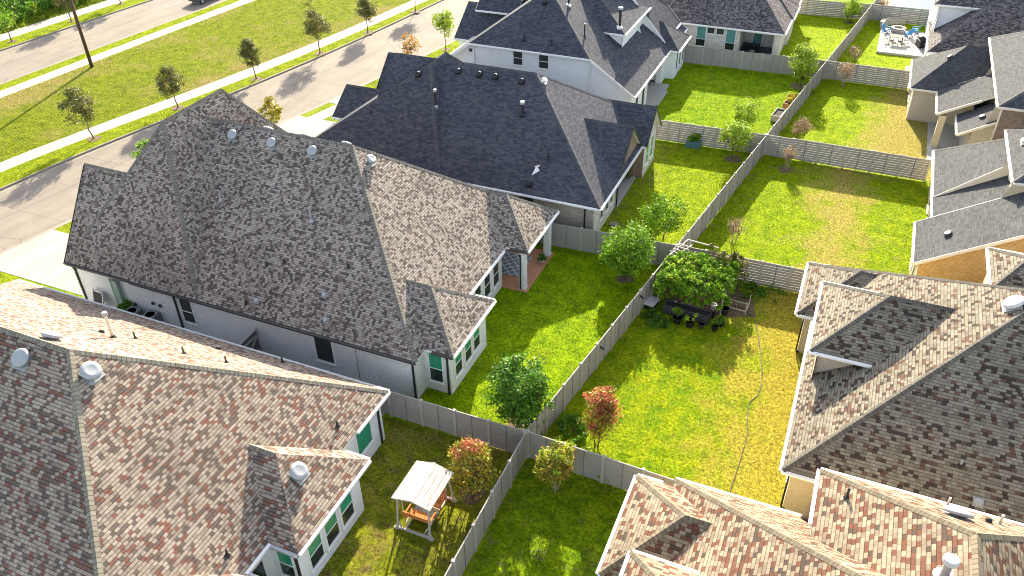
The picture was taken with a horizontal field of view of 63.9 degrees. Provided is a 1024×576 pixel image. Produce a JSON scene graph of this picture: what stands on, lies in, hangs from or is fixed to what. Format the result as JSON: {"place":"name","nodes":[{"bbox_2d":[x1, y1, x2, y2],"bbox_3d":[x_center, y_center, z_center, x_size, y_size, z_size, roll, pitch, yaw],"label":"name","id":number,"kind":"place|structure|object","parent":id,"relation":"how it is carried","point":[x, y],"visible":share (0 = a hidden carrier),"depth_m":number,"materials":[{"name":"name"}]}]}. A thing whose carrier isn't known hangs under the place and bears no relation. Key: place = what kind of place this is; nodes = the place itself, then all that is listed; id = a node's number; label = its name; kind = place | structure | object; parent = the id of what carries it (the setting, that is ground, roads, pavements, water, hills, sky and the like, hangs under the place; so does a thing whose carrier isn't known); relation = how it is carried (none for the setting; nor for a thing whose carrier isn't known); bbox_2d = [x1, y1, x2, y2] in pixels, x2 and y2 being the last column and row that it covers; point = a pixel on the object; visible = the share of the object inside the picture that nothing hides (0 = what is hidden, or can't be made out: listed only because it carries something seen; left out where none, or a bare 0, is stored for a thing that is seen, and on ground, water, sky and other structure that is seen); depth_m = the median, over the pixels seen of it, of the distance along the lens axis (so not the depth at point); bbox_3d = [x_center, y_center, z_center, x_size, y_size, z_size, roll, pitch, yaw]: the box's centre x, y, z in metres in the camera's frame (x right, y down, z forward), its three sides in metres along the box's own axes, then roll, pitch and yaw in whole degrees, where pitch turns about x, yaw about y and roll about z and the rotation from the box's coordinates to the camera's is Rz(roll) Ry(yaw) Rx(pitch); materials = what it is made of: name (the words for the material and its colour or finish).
{"place":"outdoors","nodes":[
{"label":"outdoors","id":0,"kind":"place"},
{"bbox_2d":[0,230,82,295],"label":"driveway","id":1,"kind":"structure","parent":0,"point":[39,259],"depth_m":57.64,"materials":[{"name":"concrete"}]},
{"bbox_2d":[0,0,106,34],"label":"rough ground","id":2,"kind":"structure","parent":0,"point":[30,20],"depth_m":103.76,"materials":[{"name":"green plant"}]},
{"bbox_2d":[0,0,55,21],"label":"wild bush","id":3,"kind":"object","parent":2,"relation":"on","point":[22,7],"visible":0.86,"depth_m":101.68,"materials":[{"name":"green plant"}]},
{"bbox_2d":[0,0,125,40],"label":"pavement","id":4,"kind":"structure","parent":0,"point":[41,24],"depth_m":101.60,"materials":[{"name":"concrete"}]},
{"bbox_2d":[0,0,146,48],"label":"verge","id":5,"kind":"structure","parent":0,"point":[43,32],"depth_m":100.25,"materials":[{"name":"green plant"}]},
{"bbox_2d":[0,6,16,42],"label":"street tree","id":6,"kind":"object","parent":5,"relation":"on","point":[5,22],"visible":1,"depth_m":94.06,"materials":[{"name":"green plant"}]},
{"bbox_2d":[69,0,93,67],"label":"utility pole","id":7,"kind":"object","parent":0,"point":[81,35],"visible":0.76,"depth_m":86.31,"materials":[{"name":"brown wood"}]},
{"bbox_2d":[0,0,224,82],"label":"road","id":8,"kind":"structure","parent":0,"point":[16,62],"depth_m":97.05,"materials":[{"name":"concrete"}]},
{"bbox_2d":[0,0,151,50],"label":"kerb","id":9,"kind":"structure","parent":8,"relation":"on","point":[74,25],"depth_m":99.78,"materials":[{"name":"concrete"}]},
{"bbox_2d":[0,0,155,52],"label":"gutter pan","id":10,"kind":"object","parent":8,"relation":"on","point":[74,27],"visible":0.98,"depth_m":99.37,"materials":[{"name":"concrete"}]},
{"bbox_2d":[0,0,239,90],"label":"verge","id":11,"kind":"structure","parent":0,"point":[72,61],"depth_m":93.62,"materials":[{"name":"green plant"}]},
{"bbox_2d":[0,0,254,97],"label":"pavement","id":12,"kind":"structure","parent":0,"point":[62,70],"depth_m":92.75,"materials":[{"name":"concrete"}]},
{"bbox_2d":[0,0,426,172],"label":"pavement","id":13,"kind":"structure","parent":0,"point":[96,130],"depth_m":82.05,"materials":[{"name":"concrete"}]},
{"bbox_2d":[0,0,438,187],"bbox_3d":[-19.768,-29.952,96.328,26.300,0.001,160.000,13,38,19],"label":"verge","id":14,"kind":"structure","parent":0,"point":[82,146],"depth_m":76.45,"materials":[{"name":"green plant"}]},
{"bbox_2d":[53,84,101,141],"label":"street tree","id":15,"kind":"object","parent":14,"relation":"on","point":[79,102],"visible":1,"depth_m":71.80,"materials":[{"name":"green plant"}]},
{"bbox_2d":[153,64,185,110],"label":"street tree","id":16,"kind":"object","parent":14,"relation":"on","point":[174,85],"visible":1,"depth_m":77.37,"materials":[{"name":"green plant"}]},
{"bbox_2d":[235,38,263,80],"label":"street tree","id":17,"kind":"object","parent":14,"relation":"on","point":[251,53],"visible":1,"depth_m":83.05,"materials":[{"name":"green plant"}]},
{"bbox_2d":[302,5,331,54],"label":"street tree","id":18,"kind":"object","parent":14,"relation":"on","point":[312,26],"visible":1,"depth_m":88.52,"materials":[{"name":"green plant"}]},
{"bbox_2d":[354,0,377,33],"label":"street tree","id":19,"kind":"object","parent":14,"relation":"on","point":[366,10],"visible":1,"depth_m":94.22,"materials":[{"name":"green plant"}]},
{"bbox_2d":[0,40,459,283],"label":"front verge","id":20,"kind":"structure","parent":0,"point":[5,277],"depth_m":77.88,"materials":[{"name":"green plant"}]},
{"bbox_2d":[257,95,282,123],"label":"front yard tree","id":21,"kind":"object","parent":20,"relation":"on","point":[275,112],"visible":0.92,"depth_m":72.14,"materials":[{"name":"yellow plant"}]},
{"bbox_2d":[399,32,421,54],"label":"front yard tree","id":22,"kind":"object","parent":20,"relation":"on","point":[410,48],"visible":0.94,"depth_m":85.33,"materials":[{"name":"orange plant"}]},
{"bbox_2d":[431,8,457,50],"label":"front yard tree","id":23,"kind":"object","parent":20,"relation":"on","point":[447,22],"visible":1,"depth_m":89.40,"materials":[{"name":"green plant"}]},
{"bbox_2d":[0,0,478,251],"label":"road","id":24,"kind":"structure","parent":0,"point":[37,205],"depth_m":81.10,"materials":[{"name":"concrete"}]},
{"bbox_2d":[0,0,442,189],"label":"kerb","id":25,"kind":"structure","parent":24,"relation":"on","point":[86,151],"depth_m":77.14,"materials":[{"name":"concrete"}]},
{"bbox_2d":[0,0,446,192],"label":"gutter pan","id":26,"kind":"object","parent":24,"relation":"on","point":[129,136],"visible":0.84,"depth_m":82.33,"materials":[{"name":"concrete"}]},
{"bbox_2d":[0,40,453,253],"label":"gutter pan","id":27,"kind":"object","parent":24,"relation":"on","point":[276,124],"visible":0.3,"depth_m":76.80,"materials":[{"name":"concrete"}]},
{"bbox_2d":[277,116,335,136],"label":"driveway","id":28,"kind":"structure","parent":0,"point":[312,127],"depth_m":75.48,"materials":[{"name":"concrete"}]},
{"bbox_2d":[318,417,512,575],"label":"lawn","id":29,"kind":"structure","parent":0,"point":[398,546],"depth_m":39.15,"materials":[{"name":"green plant"}]},
{"bbox_2d":[391,461,457,541],"bbox_3d":[-4.131,9.915,38.741,2.080,2.357,2.600,13,38,19],"label":"garden swing","id":30,"kind":"object","parent":29,"relation":"on","point":[428,499],"visible":1,"depth_m":38.33,"materials":[{"name":"white wood"}]},
{"bbox_2d":[442,434,500,503],"bbox_3d":[-1.994,8.669,39.306,2.994,3.791,2.583,13,38,19],"label":"crape myrtle","id":31,"kind":"object","parent":29,"relation":"on","point":[467,484],"visible":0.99,"depth_m":38.82,"materials":[{"name":"green plant"}]},
{"bbox_2d":[25,0,929,575],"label":"lot ground","id":32,"kind":"structure","parent":0,"point":[721,100],"depth_m":79.44,"materials":[{"name":"green plant"}]},
{"bbox_2d":[0,279,390,575],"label":"house","id":33,"kind":"structure","parent":32,"relation":"on","point":[132,444],"depth_m":34.59,"materials":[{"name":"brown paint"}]},
{"bbox_2d":[274,550,297,575],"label":"window","id":34,"kind":"structure","parent":33,"relation":"in","point":[286,564],"depth_m":35.39,"materials":[{"name":"green glass"}]},
{"bbox_2d":[306,532,327,573],"bbox_3d":[-8.579,11.457,35.959,0.110,1.990,1.120,13,38,19],"label":"window","id":35,"kind":"structure","parent":33,"relation":"in","point":[316,553],"depth_m":36.12,"materials":[{"name":"green glass"}]},
{"bbox_2d":[323,510,342,550],"bbox_3d":[-8.088,10.778,36.887,0.110,1.990,1.120,13,38,19],"label":"window","id":36,"kind":"structure","parent":33,"relation":"in","point":[332,531],"depth_m":37.04,"materials":[{"name":"green glass"}]},
{"bbox_2d":[338,490,356,529],"bbox_3d":[-7.597,10.100,37.814,0.110,1.990,1.120,13,38,19],"label":"window","id":37,"kind":"structure","parent":33,"relation":"in","point":[347,512],"depth_m":37.97,"materials":[{"name":"green glass"}]},
{"bbox_2d":[355,420,374,454],"bbox_3d":[-7.382,7.495,41.116,0.110,1.740,1.470,13,38,19],"label":"window","id":38,"kind":"structure","parent":33,"relation":"in","point":[363,441],"depth_m":41.27,"materials":[{"name":"white paint"}]},
{"bbox_2d":[63,88,559,398],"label":"house","id":39,"kind":"structure","parent":32,"relation":"on","point":[220,213],"depth_m":49.16,"materials":[{"name":"white paint"}]},
{"bbox_2d":[177,298,198,325],"bbox_3d":[-19.779,1.423,49.990,1.080,1.940,0.110,13,38,19],"label":"window","id":40,"kind":"structure","parent":39,"relation":"in","point":[186,307],"depth_m":50.08,"materials":[{"name":"white paint"}]},
{"bbox_2d":[312,337,336,366],"bbox_3d":[-10.704,3.561,46.753,1.370,1.910,0.110,13,38,19],"label":"window","id":41,"kind":"structure","parent":39,"relation":"in","point":[324,350],"depth_m":46.85,"materials":[{"name":"white paint"}]},
{"bbox_2d":[427,352,445,385],"bbox_3d":[-4.210,4.432,45.409,1.000,2.190,0.110,13,38,19],"label":"window","id":42,"kind":"structure","parent":39,"relation":"in","point":[435,363],"depth_m":45.49,"materials":[{"name":"green glass"}]},
{"bbox_2d":[502,251,531,276],"bbox_3d":[-0.473,-1.777,56.680,3.000,0.020,2.600,13,38,19],"label":"patio rug","id":43,"kind":"object","parent":39,"relation":"on","point":[510,263],"visible":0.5,"depth_m":56.53,"materials":[{"name":"grey fabric"}]},
{"bbox_2d":[296,361,524,452],"bbox_3d":[-7.475,5.989,44.611,17.755,1.963,0.155,13,38,19],"label":"fence","id":44,"kind":"object","parent":32,"relation":"on","point":[453,421],"visible":0.43,"depth_m":43.04,"materials":[{"name":"grey wood"}]},
{"bbox_2d":[444,431,526,575],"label":"fence","id":45,"kind":"object","parent":32,"relation":"on","point":[475,534],"visible":1,"depth_m":38.22,"materials":[{"name":"grey wood"}]},
{"bbox_2d":[315,52,661,230],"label":"house","id":46,"kind":"structure","parent":32,"relation":"on","point":[498,129],"depth_m":61.49,"materials":[{"name":"white paint"}]},
{"bbox_2d":[527,429,673,490],"bbox_3d":[6.283,9.382,39.612,12.213,1.937,0.155,15,39,21],"label":"fence","id":47,"kind":"object","parent":32,"relation":"on","point":[613,472],"visible":0.38,"depth_m":40.37,"materials":[{"name":"grey wood"}]},
{"bbox_2d":[538,223,675,264],"bbox_3d":[4.838,-3.391,57.338,13.205,1.925,0.155,11,38,17],"label":"fence","id":48,"kind":"object","parent":32,"relation":"on","point":[581,239],"visible":0.38,"depth_m":57.20,"materials":[{"name":"grey wood"}]},
{"bbox_2d":[655,120,765,152],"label":"fence","id":49,"kind":"object","parent":32,"relation":"on","point":[710,137],"visible":0.23,"depth_m":70.45,"materials":[{"name":"grey wood"}]},
{"bbox_2d":[657,64,808,133],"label":"grass","id":50,"kind":"structure","parent":32,"relation":"on","point":[717,108],"depth_m":80.10,"materials":[{"name":"green plant"}]},
{"bbox_2d":[731,96,764,126],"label":"garden tree","id":51,"kind":"object","parent":32,"relation":"on","point":[746,116],"visible":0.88,"depth_m":71.18,"materials":[{"name":"green plant"}]},
{"bbox_2d":[683,45,825,76],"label":"fence","id":52,"kind":"object","parent":32,"relation":"on","point":[723,57],"visible":0.73,"depth_m":84.74,"materials":[{"name":"grey wood"}]},
{"bbox_2d":[788,41,820,89],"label":"garden tree","id":53,"kind":"object","parent":32,"relation":"on","point":[808,58],"visible":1,"depth_m":79.46,"materials":[{"name":"green plant"}]},
{"bbox_2d":[595,467,1023,575],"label":"house","id":54,"kind":"structure","parent":32,"relation":"on","point":[843,524],"depth_m":30.61,"materials":[{"name":"white paint"}]},
{"bbox_2d":[824,60,909,89],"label":"fence","id":55,"kind":"object","parent":32,"relation":"on","point":[896,80],"visible":0.83,"depth_m":80.89,"materials":[{"name":"grey wood"}]},
{"bbox_2d":[869,4,929,24],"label":"fence","id":56,"kind":"object","parent":32,"relation":"on","point":[889,11],"visible":0.84,"depth_m":95.72,"materials":[{"name":"grey wood"}]},
{"bbox_2d":[779,247,1023,522],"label":"house","id":57,"kind":"structure","parent":32,"relation":"on","point":[911,383],"depth_m":37.86,"materials":[{"name":"white paint"}]},
{"bbox_2d":[906,31,1023,159],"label":"house","id":58,"kind":"structure","parent":32,"relation":"on","point":[963,95],"depth_m":70.04,"materials":[{"name":"beige paint"}]},
{"bbox_2d":[909,129,1023,282],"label":"house","id":59,"kind":"structure","parent":32,"relation":"on","point":[975,207],"depth_m":52.26,"materials":[{"name":"beige paint"}]},
{"bbox_2d":[924,0,1023,55],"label":"house","id":60,"kind":"structure","parent":32,"relation":"on","point":[951,24],"depth_m":80.19,"materials":[{"name":"beige paint"}]},
{"bbox_2d":[419,243,659,426],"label":"lawn","id":61,"kind":"structure","parent":0,"point":[540,309],"depth_m":51.38,"materials":[{"name":"green plant"}]},
{"bbox_2d":[481,352,556,429],"bbox_3d":[0.329,5.526,42.757,4.028,4.774,3.944,1,36,2],"label":"garden tree","id":62,"kind":"object","parent":61,"relation":"on","point":[519,401],"visible":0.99,"depth_m":41.87,"materials":[{"name":"green plant"}]},
{"bbox_2d":[598,218,655,282],"bbox_3d":[7.426,-2.228,53.780,3.800,4.228,3.694,13,38,19],"label":"garden tree","id":63,"kind":"object","parent":61,"relation":"on","point":[627,251],"visible":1,"depth_m":53.16,"materials":[{"name":"green plant"}]},
{"bbox_2d":[464,458,626,575],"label":"lawn","id":64,"kind":"structure","parent":0,"point":[487,548],"depth_m":38.63,"materials":[{"name":"green plant"}]},
{"bbox_2d":[532,439,577,493],"bbox_3d":[2.061,8.785,39.425,2.178,3.332,2.387,13,38,19],"label":"crape myrtle","id":65,"kind":"object","parent":64,"relation":"on","point":[559,460],"visible":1,"depth_m":38.65,"materials":[{"name":"green plant"}]},
{"bbox_2d":[450,0,691,105],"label":"house","id":66,"kind":"structure","parent":0,"point":[624,50],"depth_m":75.58,"materials":[{"name":"white paint"}]},
{"bbox_2d":[543,272,803,510],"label":"lawn","id":67,"kind":"structure","parent":0,"point":[707,407],"depth_m":45.64,"materials":[{"name":"green plant"}]},
{"bbox_2d":[556,413,588,442],"bbox_3d":[3.280,7.342,43.498,1.864,0.856,1.956,-24,42,-29],"label":"garden shrub","id":68,"kind":"object","parent":67,"relation":"on","point":[561,424],"visible":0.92,"depth_m":43.48,"materials":[{"name":"green plant"}]},
{"bbox_2d":[524,244,677,435],"bbox_3d":[5.885,2.904,48.577,0.155,1.949,19.939,19,40,25],"label":"fence","id":69,"kind":"object","parent":67,"relation":"on","point":[577,379],"visible":0.92,"depth_m":46.85,"materials":[{"name":"grey wood"}]},
{"bbox_2d":[577,385,624,447],"bbox_3d":[4.539,6.679,41.594,2.451,4.140,2.154,13,38,19],"label":"crape myrtle","id":70,"kind":"object","parent":67,"relation":"on","point":[603,413],"visible":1,"depth_m":40.75,"materials":[{"name":"red plant"}]},
{"bbox_2d":[640,306,673,329],"bbox_3d":[9.076,1.865,51.331,1.999,0.596,2.235,-21,40,-26],"label":"bush","id":71,"kind":"object","parent":67,"relation":"on","point":[653,318],"visible":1,"depth_m":51.11,"materials":[{"name":"green plant"}]},
{"bbox_2d":[663,299,711,324],"bbox_3d":[10.993,1.503,51.511,2.950,0.625,0.810,16,39,22],"label":"raised bed","id":72,"kind":"object","parent":67,"relation":"on","point":[704,315],"visible":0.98,"depth_m":51.35,"materials":[{"name":"grey wood"}]},
{"bbox_2d":[663,277,755,316],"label":"bare earth","id":73,"kind":"structure","parent":67,"relation":"on","point":[731,312],"depth_m":52.72,"materials":[{"name":"brown soil"}]},
{"bbox_2d":[653,239,749,315],"bbox_3d":[12.303,-0.884,52.816,5.420,2.928,5.788,13,38,19],"label":"vine arbour","id":74,"kind":"object","parent":73,"relation":"on","point":[717,270],"visible":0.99,"depth_m":51.52,"materials":[{"name":"green plant"}]},
{"bbox_2d":[677,244,804,292],"bbox_3d":[15.419,-1.174,54.014,9.325,1.926,0.155,13,38,18],"label":"fence","id":75,"kind":"object","parent":67,"relation":"on","point":[783,277],"visible":0.46,"depth_m":53.49,"materials":[{"name":"grey wood"}]},
{"bbox_2d":[740,280,786,304],"bbox_3d":[16.244,0.306,53.349,3.066,0.769,2.572,13,38,19],"label":"ground vine","id":76,"kind":"object","parent":67,"relation":"on","point":[762,291],"visible":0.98,"depth_m":53.43,"materials":[{"name":"green plant"}]},
{"bbox_2d":[600,141,749,243],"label":"lawn","id":77,"kind":"structure","parent":0,"point":[718,167],"depth_m":65.52,"materials":[{"name":"green plant"}]},
{"bbox_2d":[637,192,691,239],"bbox_3d":[10.850,-4.874,58.053,3.645,3.417,3.319,-17,39,-21],"label":"garden tree","id":78,"kind":"object","parent":77,"relation":"on","point":[659,215],"visible":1,"depth_m":57.66,"materials":[{"name":"green plant"}]},
{"bbox_2d":[685,133,701,148],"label":"planter box","id":79,"kind":"object","parent":77,"relation":"on","point":[694,142],"visible":1,"depth_m":70.35,"materials":[{"name":"blue paint"}]},
{"bbox_2d":[718,119,756,162],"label":"garden tree","id":80,"kind":"object","parent":77,"relation":"on","point":[737,129],"visible":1,"depth_m":67.34,"materials":[{"name":"green plant"}]},
{"bbox_2d":[691,155,929,273],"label":"lawn","id":81,"kind":"structure","parent":0,"point":[821,214],"depth_m":61.02,"materials":[{"name":"green plant"}]},
{"bbox_2d":[678,134,767,245],"bbox_3d":[16.132,-7.089,62.149,0.155,1.970,19.585,19,40,25],"label":"fence","id":82,"kind":"object","parent":81,"relation":"on","point":[710,212],"visible":0.91,"depth_m":61.88,"materials":[{"name":"grey wood"}]},
{"bbox_2d":[726,216,747,243],"bbox_3d":[15.799,-4.142,57.970,1.832,2.192,1.162,-24,42,-28],"label":"crape myrtle","id":83,"kind":"object","parent":81,"relation":"on","point":[733,228],"visible":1,"depth_m":57.87,"materials":[{"name":"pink plant"}]},
{"bbox_2d":[779,143,797,172],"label":"crape myrtle","id":84,"kind":"object","parent":81,"relation":"on","point":[787,169],"visible":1,"depth_m":66.69,"materials":[{"name":"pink plant"}]},
{"bbox_2d":[764,134,931,181],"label":"fence","id":85,"kind":"object","parent":81,"relation":"on","point":[891,165],"visible":0.93,"depth_m":66.61,"materials":[{"name":"grey wood"}]},
{"bbox_2d":[780,14,858,59],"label":"lawn","id":86,"kind":"structure","parent":0,"point":[832,35],"depth_m":93.50,"materials":[{"name":"green plant"}]},
{"bbox_2d":[661,0,801,54],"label":"house","id":87,"kind":"structure","parent":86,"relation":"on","point":[767,25],"depth_m":87.83,"materials":[{"name":"white paint"}]},
{"bbox_2d":[694,26,706,46],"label":"window","id":88,"kind":"structure","parent":87,"relation":"in","point":[700,38],"depth_m":88.62,"materials":[{"name":"teal glass"}]},
{"bbox_2d":[724,30,736,49],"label":"window","id":89,"kind":"structure","parent":87,"relation":"in","point":[730,37],"depth_m":87.59,"materials":[{"name":"teal glass"}]},
{"bbox_2d":[798,0,871,18],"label":"fence","id":90,"kind":"object","parent":86,"relation":"on","point":[824,5],"visible":0.59,"depth_m":98.10,"materials":[{"name":"grey wood"}]},
{"bbox_2d":[842,0,863,23],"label":"garden tree","id":91,"kind":"object","parent":86,"relation":"on","point":[853,9],"visible":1,"depth_m":95.56,"materials":[{"name":"green plant"}]},
{"bbox_2d":[771,79,930,181],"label":"lawn","id":92,"kind":"structure","parent":0,"point":[856,123],"depth_m":74.59,"materials":[{"name":"green plant"}]},
{"bbox_2d":[766,60,827,148],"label":"fence","id":93,"kind":"object","parent":92,"relation":"on","point":[780,124],"visible":0.96,"depth_m":75.56,"materials":[{"name":"grey wood"}]},
{"bbox_2d":[790,116,815,138],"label":"crape myrtle","id":94,"kind":"object","parent":92,"relation":"on","point":[804,124],"visible":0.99,"depth_m":70.77,"materials":[{"name":"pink plant"}]},
{"bbox_2d":[831,20,924,88],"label":"lawn","id":95,"kind":"structure","parent":0,"point":[881,58],"depth_m":88.42,"materials":[{"name":"green plant"}]},
{"bbox_2d":[827,3,872,61],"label":"fence","id":96,"kind":"object","parent":95,"relation":"on","point":[840,49],"visible":0.92,"depth_m":89.83,"materials":[{"name":"grey wood"}]},
{"bbox_2d":[876,17,924,57],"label":"raised patio","id":97,"kind":"structure","parent":95,"relation":"on","point":[910,49],"depth_m":89.94,"materials":[{"name":"concrete"}]},
{"bbox_2d":[891,0,931,12],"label":"pool water","id":98,"kind":"structure","parent":0,"point":[923,4],"depth_m":102.05,"materials":[{"name":"white"}]},
{"label":"side path","id":99,"kind":"structure","parent":0,"visible":0},
{"bbox_2d":[239,328,262,351],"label":"side gate","id":100,"kind":"structure","parent":99,"relation":"on","point":[251,340],"depth_m":48.15,"materials":[{"name":"grey wood"}]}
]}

